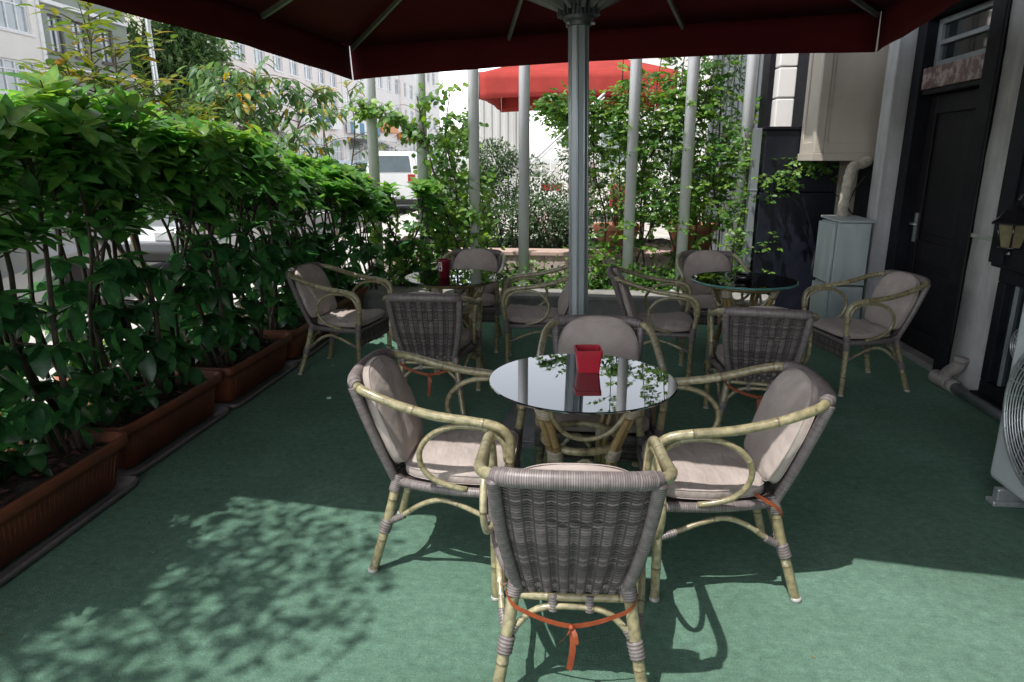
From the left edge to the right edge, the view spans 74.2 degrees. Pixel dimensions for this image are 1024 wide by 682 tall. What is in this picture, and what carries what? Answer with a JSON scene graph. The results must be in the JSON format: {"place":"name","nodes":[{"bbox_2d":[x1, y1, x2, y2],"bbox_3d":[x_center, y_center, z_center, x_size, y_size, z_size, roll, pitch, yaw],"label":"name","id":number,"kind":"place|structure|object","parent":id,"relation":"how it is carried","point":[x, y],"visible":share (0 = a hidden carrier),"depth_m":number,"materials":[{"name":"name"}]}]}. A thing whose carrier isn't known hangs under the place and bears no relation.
{"place":"outdoors","nodes":[
{"label":"outdoors","id":0,"kind":"place"},
{"bbox_2d":[125,16,345,159],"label":"apartment building","id":1,"kind":"structure","parent":0,"point":[306,75],"depth_m":37.99,"materials":[{"name":"white concrete"}]},
{"bbox_2d":[0,171,547,324],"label":"road","id":2,"kind":"structure","parent":0,"point":[165,266],"depth_m":19.24,"materials":[{"name":"asphalt"}]},
{"bbox_2d":[0,206,118,304],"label":"parked car","id":3,"kind":"object","parent":2,"relation":"on","point":[19,262],"visible":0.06,"depth_m":7.00,"materials":[{"name":"silver metal"}]},
{"bbox_2d":[118,194,290,262],"bbox_3d":[-5.385,-2.068,11.651,1.860,1.455,4.310,1,15,5],"label":"parked car","id":4,"kind":"object","parent":2,"relation":"on","point":[156,247],"visible":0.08,"depth_m":9.62,"materials":[{"name":"silver metal"}]},
{"bbox_2d":[366,151,432,210],"bbox_3d":[-3.852,-5.748,24.314,1.860,2.055,4.310,1,15,3],"label":"parked car","id":5,"kind":"object","parent":2,"relation":"on","point":[396,167],"visible":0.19,"depth_m":22.21,"materials":[{"name":"white metal"}]},
{"bbox_2d":[444,106,468,159],"bbox_3d":[-1.839,-11.149,39.156,3.783,4.634,4.102,-12,19,-39],"label":"street tree","id":6,"kind":"object","parent":2,"relation":"on","point":[463,147],"visible":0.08,"depth_m":38.41,"materials":[{"name":"green plant"}]},
{"bbox_2d":[24,180,545,403],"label":"pavement","id":7,"kind":"structure","parent":0,"point":[410,218],"depth_m":14.13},
{"bbox_2d":[0,0,192,304],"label":"young tree","id":8,"kind":"object","parent":7,"relation":"on","point":[65,67],"visible":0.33,"depth_m":4.71,"materials":[{"name":"green plant"}]},
{"bbox_2d":[106,59,236,243],"bbox_3d":[-2.671,-1.143,5.799,1.260,2.439,1.838,-12,19,-39],"label":"young tree","id":9,"kind":"object","parent":7,"relation":"on","point":[166,100],"visible":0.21,"depth_m":5.59,"materials":[{"name":"green plant"}]},
{"bbox_2d":[176,61,300,236],"bbox_3d":[-2.832,-1.687,7.496,1.386,2.629,1.039,-9,17,-30],"label":"young tree","id":10,"kind":"object","parent":7,"relation":"on","point":[197,74],"visible":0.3,"depth_m":6.95,"materials":[{"name":"green plant"}]},
{"bbox_2d":[169,55,343,316],"bbox_3d":[-2.595,-1.519,6.898,1.306,2.602,2.120,1,15,5],"label":"young tree","id":11,"kind":"object","parent":7,"relation":"on","point":[237,104],"visible":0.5,"depth_m":6.88,"materials":[{"name":"green plant"}]},
{"bbox_2d":[293,80,384,266],"bbox_3d":[-2.243,-2.100,9.040,1.217,2.616,0.913,4,16,16],"label":"young tree","id":12,"kind":"object","parent":7,"relation":"on","point":[343,113],"visible":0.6,"depth_m":8.83,"materials":[{"name":"green plant"}]},
{"bbox_2d":[341,46,440,171],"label":"apartment building","id":13,"kind":"structure","parent":0,"point":[399,91],"depth_m":57.99,"materials":[{"name":"white concrete"}]},
{"bbox_2d":[347,121,380,135],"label":"shop sign","id":14,"kind":"object","parent":13,"relation":"attached to","point":[362,127],"visible":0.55,"depth_m":47.65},
{"bbox_2d":[439,67,559,163],"label":"sky","id":15,"kind":"structure","parent":0,"point":[539,140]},
{"bbox_2d":[444,164,558,186],"bbox_3d":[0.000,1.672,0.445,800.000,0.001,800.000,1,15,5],"label":"ground","id":16,"kind":"structure","parent":0,"point":[553,166],"depth_m":125.86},
{"bbox_2d":[39,0,134,111],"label":"apartment building","id":17,"kind":"structure","parent":16,"relation":"on","point":[55,38],"depth_m":21.72,"materials":[{"name":"white concrete"}]},
{"bbox_2d":[47,14,63,55],"bbox_3d":[-13.934,-9.341,20.697,0.210,1.150,0.716,1,15,5],"label":"window","id":18,"kind":"structure","parent":17,"relation":"in","point":[56,36],"depth_m":20.75,"materials":[{"name":"white glass"}]},
{"bbox_2d":[71,20,93,61],"bbox_3d":[-13.835,-9.603,21.683,0.210,1.150,0.766,1,15,5],"label":"window","id":19,"kind":"structure","parent":17,"relation":"in","point":[80,45],"depth_m":21.70,"materials":[{"name":"white glass"}]},
{"bbox_2d":[99,30,119,66],"bbox_3d":[-13.711,-9.929,22.909,0.210,1.150,0.816,1,15,5],"label":"window","id":20,"kind":"structure","parent":17,"relation":"in","point":[106,61],"depth_m":22.99,"materials":[{"name":"white glass"}]},
{"bbox_2d":[740,0,1023,410],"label":"cafe building","id":21,"kind":"structure","parent":16,"relation":"on","point":[928,117],"depth_m":5.63,"materials":[{"name":"black paint"}]},
{"bbox_2d":[897,88,978,358],"bbox_3d":[3.429,-0.901,5.398,0.127,2.065,0.982,1,15,5],"label":"door","id":22,"kind":"structure","parent":21,"relation":"in","point":[950,121],"depth_m":5.47,"materials":[{"name":"paint"}]},
{"bbox_2d":[933,0,993,65],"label":"transom window","id":23,"kind":"structure","parent":21,"relation":"in","point":[963,34],"depth_m":5.14,"materials":[{"name":"glass"}]},
{"bbox_2d":[969,268,1023,410],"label":"low window","id":24,"kind":"structure","parent":21,"relation":"in","point":[1009,298],"depth_m":4.34,"materials":[{"name":"black paint"}]},
{"bbox_2d":[991,192,1023,256],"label":"wall lantern","id":25,"kind":"object","parent":21,"relation":"attached to","point":[1009,222],"depth_m":3.83,"materials":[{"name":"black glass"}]},
{"bbox_2d":[0,312,1023,681],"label":"carpet","id":26,"kind":"object","parent":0,"point":[904,538],"depth_m":2.75,"materials":[{"name":"carpet"}]},
{"bbox_2d":[0,429,138,586],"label":"planter","id":27,"kind":"object","parent":26,"relation":"on","point":[36,505],"visible":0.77,"depth_m":2.99,"materials":[{"name":"plastic"}]},
{"bbox_2d":[0,137,70,484],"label":"hedge shrub","id":28,"kind":"object","parent":27,"relation":"on","point":[25,459],"visible":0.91,"depth_m":2.88,"materials":[{"name":"green plant"}]},
{"bbox_2d":[0,93,104,457],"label":"hedge shrub","id":29,"kind":"object","parent":27,"relation":"on","point":[57,417],"visible":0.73,"depth_m":3.00,"materials":[{"name":"green plant"}]},
{"bbox_2d":[83,370,229,475],"bbox_3d":[-2.130,0.449,3.967,0.484,0.284,1.021,2,15,7],"label":"planter","id":30,"kind":"object","parent":26,"relation":"on","point":[149,430],"visible":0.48,"depth_m":3.85,"materials":[{"name":"plastic"}]},
{"bbox_2d":[0,85,176,426],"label":"hedge shrub","id":31,"kind":"object","parent":30,"relation":"on","point":[98,390],"visible":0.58,"depth_m":3.41,"materials":[{"name":"green plant"}]},
{"bbox_2d":[0,64,186,405],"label":"hedge shrub","id":32,"kind":"object","parent":30,"relation":"on","point":[138,367],"visible":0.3,"depth_m":3.58,"materials":[{"name":"green plant"}]},
{"bbox_2d":[46,108,263,395],"bbox_3d":[-2.222,-0.496,4.088,1.073,1.818,1.355,4,15,14],"label":"hedge shrub","id":33,"kind":"object","parent":30,"relation":"on","point":[210,157],"visible":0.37,"depth_m":4.04,"materials":[{"name":"green plant"}]},
{"bbox_2d":[189,331,297,408],"bbox_3d":[-1.999,0.185,4.960,0.484,0.284,1.021,2,15,6],"label":"planter","id":34,"kind":"object","parent":26,"relation":"on","point":[250,370],"visible":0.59,"depth_m":4.82,"materials":[{"name":"plastic"}]},
{"bbox_2d":[119,111,246,366],"bbox_3d":[-2.143,-0.644,4.514,0.863,1.717,1.205,1,15,4],"label":"hedge shrub","id":35,"kind":"object","parent":34,"relation":"on","point":[207,340],"visible":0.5,"depth_m":4.27,"materials":[{"name":"green plant"}]},
{"bbox_2d":[134,110,285,360],"bbox_3d":[-2.180,-0.695,4.783,1.073,1.850,1.355,0,15,2],"label":"hedge shrub","id":36,"kind":"object","parent":34,"relation":"on","point":[255,146],"visible":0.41,"depth_m":4.82,"materials":[{"name":"green plant"}]},
{"bbox_2d":[143,119,289,349],"bbox_3d":[-2.253,-0.735,5.001,0.855,1.720,1.206,12,19,38],"label":"hedge shrub","id":37,"kind":"object","parent":34,"relation":"on","point":[256,310],"visible":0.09,"depth_m":5.06,"materials":[{"name":"green plant"}]},
{"bbox_2d":[249,312,338,363],"bbox_3d":[-1.906,-0.079,5.951,0.484,0.284,1.021,1,15,5],"label":"planter","id":38,"kind":"object","parent":26,"relation":"on","point":[296,344],"visible":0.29,"depth_m":5.62,"materials":[{"name":"plastic"}]},
{"bbox_2d":[194,153,312,329],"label":"hedge shrub","id":39,"kind":"object","parent":38,"relation":"on","point":[290,178],"visible":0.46,"depth_m":5.33,"materials":[{"name":"green plant"}]},
{"bbox_2d":[225,162,326,322],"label":"hedge shrub","id":40,"kind":"object","parent":38,"relation":"on","point":[307,249],"visible":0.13,"depth_m":5.77,"materials":[{"name":"green plant"}]},
{"bbox_2d":[246,148,334,318],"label":"hedge shrub","id":41,"kind":"object","parent":38,"relation":"on","point":[296,159],"visible":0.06,"depth_m":6.03,"materials":[{"name":"green plant"}]},
{"bbox_2d":[285,262,393,374],"bbox_3d":[-1.347,-0.176,5.294,0.672,0.829,0.609,4,15,14],"label":"bamboo armchair","id":42,"kind":"object","parent":26,"relation":"on","point":[315,291],"visible":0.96,"depth_m":5.16,"materials":[{"name":"fabric"}]},
{"bbox_2d":[332,285,369,309],"bbox_3d":[-1.829,-0.343,6.944,0.484,0.284,1.021,1,15,5],"label":"planter","id":43,"kind":"object","parent":26,"relation":"on","point":[343,302],"visible":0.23,"depth_m":6.91,"materials":[{"name":"plastic"}]},
{"bbox_2d":[264,174,363,296],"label":"hedge shrub","id":44,"kind":"object","parent":43,"relation":"on","point":[340,194],"visible":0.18,"depth_m":6.51,"materials":[{"name":"green plant"}]},
{"bbox_2d":[286,166,357,289],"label":"hedge shrub","id":45,"kind":"object","parent":43,"relation":"on","point":[343,279],"visible":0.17,"depth_m":6.80,"materials":[{"name":"green plant"}]},
{"bbox_2d":[279,150,369,296],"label":"hedge shrub","id":46,"kind":"object","parent":43,"relation":"on","point":[335,166],"visible":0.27,"depth_m":6.95,"materials":[{"name":"green plant"}]},
{"bbox_2d":[382,292,482,415],"bbox_3d":[-0.524,0.030,4.520,0.608,0.829,0.672,1,15,3],"label":"bamboo armchair","id":47,"kind":"object","parent":26,"relation":"on","point":[427,324],"visible":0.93,"depth_m":4.28,"materials":[{"name":"wicker"}]},
{"bbox_2d":[347,348,525,586],"bbox_3d":[-0.295,0.481,2.824,0.672,0.829,0.609,1,15,5],"label":"bamboo armchair","id":48,"kind":"object","parent":26,"relation":"on","point":[439,460],"visible":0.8,"depth_m":2.66,"materials":[{"name":"fabric"}]},
{"bbox_2d":[404,269,503,375],"bbox_3d":[-0.448,-0.146,5.360,0.770,0.736,0.770,-4,15,-14],"label":"bistro table","id":49,"kind":"object","parent":26,"relation":"on","point":[470,280],"visible":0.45,"depth_m":5.22,"materials":[{"name":"glass"}]},
{"bbox_2d":[437,258,450,277],"bbox_3d":[-0.522,-0.559,5.206,0.110,0.140,0.110,1,15,5],"label":"napkin holder","id":50,"kind":"object","parent":49,"relation":"on","point":[443,264],"visible":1,"depth_m":5.17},
{"bbox_2d":[433,248,505,352],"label":"bamboo armchair","id":51,"kind":"object","parent":26,"relation":"on","point":[478,259],"visible":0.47,"depth_m":6.14,"materials":[{"name":"fabric"}]},
{"bbox_2d":[80,0,961,454],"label":"parasol","id":52,"kind":"object","parent":26,"relation":"on","point":[380,38],"visible":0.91,"depth_m":5.44,"materials":[{"name":"fabric"}]},
{"bbox_2d":[501,264,588,363],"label":"bamboo armchair","id":53,"kind":"object","parent":26,"relation":"on","point":[519,316],"visible":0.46,"depth_m":5.19,"materials":[{"name":"fabric"}]},
{"bbox_2d":[473,431,677,681],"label":"bamboo armchair","id":54,"kind":"object","parent":26,"relation":"on","point":[593,531],"visible":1,"depth_m":1.92,"materials":[{"name":"wicker"}]},
{"bbox_2d":[488,354,677,468],"bbox_3d":[0.288,0.513,2.883,0.770,0.736,0.770,-1,15,-2],"label":"bistro table","id":55,"kind":"object","parent":26,"relation":"on","point":[544,387],"visible":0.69,"depth_m":2.71,"materials":[{"name":"grey glass"}]},
{"bbox_2d":[574,344,602,372],"bbox_3d":[0.326,0.077,2.899,0.114,0.098,0.114,0,15,0],"label":"ash pot","id":56,"kind":"object","parent":55,"relation":"on","point":[588,357],"visible":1,"depth_m":2.86,"materials":[{"name":"red plastic"}]},
{"bbox_2d":[534,314,667,466],"bbox_3d":[0.423,0.338,3.364,0.609,0.829,0.672,1,15,5],"label":"bamboo armchair","id":57,"kind":"object","parent":26,"relation":"on","point":[615,335],"visible":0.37,"depth_m":3.46,"materials":[{"name":"fabric"}]},
{"bbox_2d":[607,265,700,385],"bbox_3d":[1.044,-0.138,5.152,0.672,0.829,0.609,2,15,8],"label":"bamboo armchair","id":58,"kind":"object","parent":26,"relation":"on","point":[682,325],"visible":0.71,"depth_m":4.92,"materials":[{"name":"fabric"}]},
{"bbox_2d":[674,250,751,354],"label":"bamboo armchair","id":59,"kind":"object","parent":26,"relation":"on","point":[698,261],"visible":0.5,"depth_m":6.03,"materials":[{"name":"fabric"}]},
{"bbox_2d":[635,361,836,603],"bbox_3d":[0.842,0.518,2.684,0.672,0.829,0.609,1,15,4],"label":"bamboo armchair","id":60,"kind":"object","parent":26,"relation":"on","point":[796,407],"visible":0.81,"depth_m":2.50,"materials":[{"name":"fabric"}]},
{"bbox_2d":[691,271,798,380],"bbox_3d":[1.747,-0.107,5.202,0.772,0.742,0.772,0,15,1],"label":"bistro table","id":61,"kind":"object","parent":26,"relation":"on","point":[727,283],"visible":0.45,"depth_m":5.10,"materials":[{"name":"black glass"}]},
{"bbox_2d":[703,306,819,437],"bbox_3d":[1.485,0.142,4.099,0.608,0.829,0.672,4,15,14],"label":"bamboo armchair","id":62,"kind":"object","parent":26,"relation":"on","point":[755,335],"visible":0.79,"depth_m":3.84,"materials":[{"name":"wicker"}]},
{"bbox_2d":[809,215,876,340],"bbox_3d":[3.003,-0.584,6.260,0.371,1.110,0.479,1,15,5],"label":"utility cabinet","id":63,"kind":"object","parent":26,"relation":"on","point":[841,251],"visible":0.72,"depth_m":6.08,"materials":[{"name":"metal"}]},
{"bbox_2d":[836,156,872,215],"bbox_3d":[3.148,-1.418,6.230,0.300,0.548,0.112,-5,16,-18],"label":"wrapped pipe","id":64,"kind":"object","parent":63,"relation":"attached to","point":[852,168],"visible":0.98,"depth_m":6.17,"materials":[{"name":"fabric"}]},
{"bbox_2d":[801,270,930,396],"bbox_3d":[2.566,-0.084,4.947,0.672,0.829,0.609,-2,15,-6],"label":"bamboo armchair","id":65,"kind":"object","parent":26,"relation":"on","point":[894,302],"visible":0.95,"depth_m":4.80,"materials":[{"name":"fabric"}]},
{"bbox_2d":[928,355,1001,421],"bbox_3d":[3.080,0.406,4.174,0.147,0.265,1.818,1,15,5],"label":"drain pipe","id":66,"kind":"object","parent":26,"relation":"on","point":[942,378],"visible":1,"depth_m":4.75,"materials":[{"name":"metal"}]},
{"bbox_2d":[985,305,1023,507],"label":"air conditioner","id":67,"kind":"object","parent":26,"relation":"on","point":[1007,469],"visible":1,"depth_m":3.16,"materials":[{"name":"paint"}]},
{"bbox_2d":[364,276,666,290],"bbox_3d":[0.487,-0.666,8.221,4.800,0.040,1.250,1,15,5],"label":"soil bed","id":68,"kind":"object","parent":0,"point":[555,286],"depth_m":8.29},
{"bbox_2d":[328,170,390,289],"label":"hedge shrub","id":69,"kind":"object","parent":68,"relation":"on","point":[364,253],"visible":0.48,"depth_m":7.20,"materials":[{"name":"green plant"}]},
{"bbox_2d":[364,78,384,277],"bbox_3d":[-1.597,-2.540,7.698,0.230,3.950,0.230,1,15,5],"label":"white pole","id":70,"kind":"object","parent":68,"relation":"on","point":[372,132],"visible":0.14,"depth_m":7.72,"materials":[{"name":"metal"}]},
{"bbox_2d":[345,191,442,289],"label":"climbing plant","id":71,"kind":"object","parent":68,"relation":"on","point":[421,250],"visible":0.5,"depth_m":7.69,"materials":[{"name":"green plant"}]},
{"bbox_2d":[357,175,448,285],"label":"hedge shrub","id":72,"kind":"object","parent":68,"relation":"on","point":[425,193],"visible":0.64,"depth_m":7.51,"materials":[{"name":"green plant"}]},
{"bbox_2d":[414,73,429,269],"bbox_3d":[-1.028,-2.526,7.645,0.230,3.950,0.230,1,15,5],"label":"white pole","id":73,"kind":"object","parent":68,"relation":"on","point":[422,172],"visible":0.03,"depth_m":7.68,"materials":[{"name":"metal"}]},
{"bbox_2d":[338,82,526,288],"bbox_3d":[-0.913,-1.693,7.766,2.318,2.419,1.103,-1,15,-2],"label":"climbing plant","id":74,"kind":"object","parent":68,"relation":"on","point":[456,222],"visible":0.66,"depth_m":7.61,"materials":[{"name":"green plant"}]},
{"bbox_2d":[467,69,479,248],"bbox_3d":[-0.431,-2.511,7.589,0.230,3.950,0.230,1,15,5],"label":"white pole","id":75,"kind":"object","parent":68,"relation":"on","point":[473,121],"visible":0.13,"depth_m":7.61,"materials":[{"name":"metal"}]},
{"bbox_2d":[390,118,568,282],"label":"climbing plant","id":76,"kind":"object","parent":68,"relation":"on","point":[486,179],"visible":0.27,"depth_m":8.14,"materials":[{"name":"green plant"}]},
{"bbox_2d":[518,65,529,285],"bbox_3d":[0.136,-2.497,7.535,0.230,3.950,0.230,1,15,5],"label":"white pole","id":77,"kind":"object","parent":68,"relation":"on","point":[524,152],"visible":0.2,"depth_m":7.63,"materials":[{"name":"metal"}]},
{"bbox_2d":[373,254,681,291],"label":"ground cover","id":78,"kind":"object","parent":68,"relation":"on","point":[548,279],"visible":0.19,"depth_m":7.79,"materials":[{"name":"green plant"}]},
{"bbox_2d":[622,59,641,288],"bbox_3d":[1.337,-2.466,7.423,0.230,3.950,0.230,1,15,5],"label":"white pole","id":79,"kind":"object","parent":68,"relation":"on","point":[632,139],"visible":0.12,"depth_m":7.50,"materials":[{"name":"metal"}]},
{"bbox_2d":[533,66,748,289],"bbox_3d":[1.641,-1.792,7.716,2.856,2.602,1.001,1,15,5],"label":"climbing plant","id":80,"kind":"object","parent":68,"relation":"on","point":[674,115],"visible":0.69,"depth_m":7.59,"materials":[{"name":"green plant"}]},
{"bbox_2d":[530,55,762,285],"bbox_3d":[1.639,-2.339,8.045,2.925,3.497,0.885,1,15,5],"label":"climbing plant","id":81,"kind":"object","parent":68,"relation":"on","point":[549,112],"visible":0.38,"depth_m":8.00,"materials":[{"name":"green plant"}]},
{"bbox_2d":[670,56,699,290],"bbox_3d":[1.942,-2.451,7.366,0.230,3.950,0.230,1,15,5],"label":"white pole","id":82,"kind":"object","parent":68,"relation":"on","point":[689,136],"visible":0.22,"depth_m":7.42,"materials":[{"name":"metal"}]},
{"bbox_2d":[642,132,843,292],"bbox_3d":[2.547,-1.331,7.327,2.127,1.793,1.008,4,15,14],"label":"climbing plant","id":83,"kind":"object","parent":68,"relation":"on","point":[810,166],"visible":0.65,"depth_m":7.09,"materials":[{"name":"green plant"}]},
{"bbox_2d":[731,54,759,270],"bbox_3d":[2.551,-2.436,7.309,0.230,3.950,0.230,1,15,5],"label":"white pole","id":84,"kind":"object","parent":68,"relation":"on","point":[751,77],"visible":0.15,"depth_m":7.26,"materials":[{"name":"metal"}]},
{"bbox_2d":[397,236,671,249],"bbox_3d":[0.310,-1.483,10.397,4.400,0.060,1.900,1,15,5],"label":"raised bed","id":85,"kind":"object","parent":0,"point":[659,241],"visible":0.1,"depth_m":10.51,"materials":[{"name":"stone"}]},
{"bbox_2d":[448,136,568,244],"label":"bush","id":86,"kind":"object","parent":85,"relation":"on","point":[502,172],"visible":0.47,"depth_m":9.88,"materials":[{"name":"green plant"}]},
{"bbox_2d":[480,189,592,248],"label":"bush","id":87,"kind":"object","parent":85,"relation":"on","point":[560,221],"visible":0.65,"depth_m":9.57,"materials":[{"name":"green plant"}]},
{"bbox_2d":[548,123,613,233],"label":"bush","id":88,"kind":"object","parent":85,"relation":"on","point":[590,175],"visible":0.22,"depth_m":10.20,"materials":[{"name":"green plant"}]},
{"bbox_2d":[599,117,670,239],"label":"bush","id":89,"kind":"object","parent":85,"relation":"on","point":[669,143],"visible":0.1,"depth_m":10.15,"materials":[{"name":"green plant"}]},
{"bbox_2d":[588,75,737,241],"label":"bush","id":90,"kind":"object","parent":85,"relation":"on","point":[611,167],"visible":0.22,"depth_m":10.40,"materials":[{"name":"green plant"}]},
{"bbox_2d":[641,55,746,220],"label":"bush","id":91,"kind":"object","parent":85,"relation":"on","point":[730,119],"visible":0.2,"depth_m":9.52,"materials":[{"name":"green plant"}]},
{"bbox_2d":[464,213,669,239],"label":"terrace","id":92,"kind":"structure","parent":0,"point":[661,232],"depth_m":13.08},
{"bbox_2d":[529,93,605,233],"bbox_3d":[0.970,-3.102,12.716,1.430,2.856,1.162,1,15,5],"label":"outdoor stair","id":93,"kind":"object","parent":92,"relation":"on","point":[557,138],"visible":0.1,"depth_m":12.13,"materials":[{"name":"metal"}]},
{"bbox_2d":[362,285,774,318],"bbox_3d":[0.376,-0.406,7.428,4.740,0.265,0.430,1,15,5],"label":"stone ledge","id":94,"kind":"object","parent":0,"point":[603,302],"visible":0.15,"depth_m":7.22,"materials":[{"name":"stone"}]},
{"bbox_2d":[529,187,698,220],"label":"terrace pavement","id":95,"kind":"structure","parent":0,"point":[597,209],"depth_m":23.16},
{"bbox_2d":[478,71,518,211],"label":"panel wall","id":96,"kind":"structure","parent":95,"relation":"on","point":[505,125],"depth_m":18.64,"materials":[{"name":"grey metal"}]},
{"bbox_2d":[367,247,730,279],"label":"wall","id":97,"kind":"structure","parent":95,"relation":"on","point":[547,255],"depth_m":9.11,"materials":[{"name":"beige stone"}]},
{"bbox_2d":[593,171,641,252],"bbox_3d":[1.453,-1.752,9.079,0.811,1.077,0.664,-11,19,-36],"label":"plant pot","id":98,"kind":"object","parent":97,"relation":"on","point":[612,230],"visible":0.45,"depth_m":8.93,"materials":[{"name":"ceramic"}]},
{"bbox_2d":[663,193,718,251],"bbox_3d":[2.313,-1.579,8.975,0.844,0.796,0.733,1,15,5],"label":"plant pot","id":99,"kind":"object","parent":97,"relation":"on","point":[704,232],"visible":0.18,"depth_m":8.79,"materials":[{"name":"ceramic"}]},
{"bbox_2d":[530,111,601,149],"bbox_3d":[1.810,-5.870,19.698,2.358,4.473,2.476,14,21,43],"label":"street tree","id":100,"kind":"object","parent":95,"relation":"on","point":[555,133],"visible":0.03,"depth_m":19.43,"materials":[{"name":"green plant"}]},
{"bbox_2d":[479,60,677,111],"bbox_3d":[1.473,-4.524,15.542,3.941,3.950,3.943,1,15,5],"label":"parasol","id":101,"kind":"object","parent":95,"relation":"on","point":[498,88],"visible":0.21,"depth_m":13.49,"materials":[{"name":"fabric"}]},
{"bbox_2d":[701,54,763,250],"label":"panel wall","id":102,"kind":"structure","parent":95,"relation":"on","point":[738,103],"depth_m":11.27,"materials":[{"name":"grey metal"}]},
{"bbox_2d":[559,56,712,208],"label":"pale house","id":103,"kind":"structure","parent":0,"point":[654,61],"depth_m":22.76,"materials":[{"name":"paint"}]},
{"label":"far pavement","id":104,"kind":"structure","parent":0,"visible":0},
{"bbox_2d":[0,0,48,93],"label":"apartment building","id":105,"kind":"structure","parent":104,"relation":"on","point":[22,36],"depth_m":19.37,"materials":[{"name":"white concrete"}]},
{"bbox_2d":[0,57,35,93],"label":"window","id":106,"kind":"structure","parent":105,"relation":"in","point":[6,65],"depth_m":19.18,"materials":[{"name":"white glass"}]},
{"bbox_2d":[0,0,36,37],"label":"window","id":107,"kind":"structure","parent":105,"relation":"in","point":[13,18],"depth_m":19.23,"materials":[{"name":"white glass"}]},
{"bbox_2d":[144,18,163,113],"bbox_3d":[-9.696,-8.011,19.637,1.800,8.560,0.320,0,15,6],"label":"street lamp","id":108,"kind":"object","parent":104,"relation":"on","point":[152,52],"visible":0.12,"depth_m":19.64,"materials":[{"name":"metal"}]},
{"bbox_2d":[124,13,244,118],"bbox_3d":[-13.456,-9.895,27.237,4.913,8.337,5.822,1,15,5],"label":"street tree","id":109,"kind":"object","parent":104,"relation":"on","point":[187,48],"visible":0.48,"depth_m":25.99,"materials":[{"name":"green plant"}]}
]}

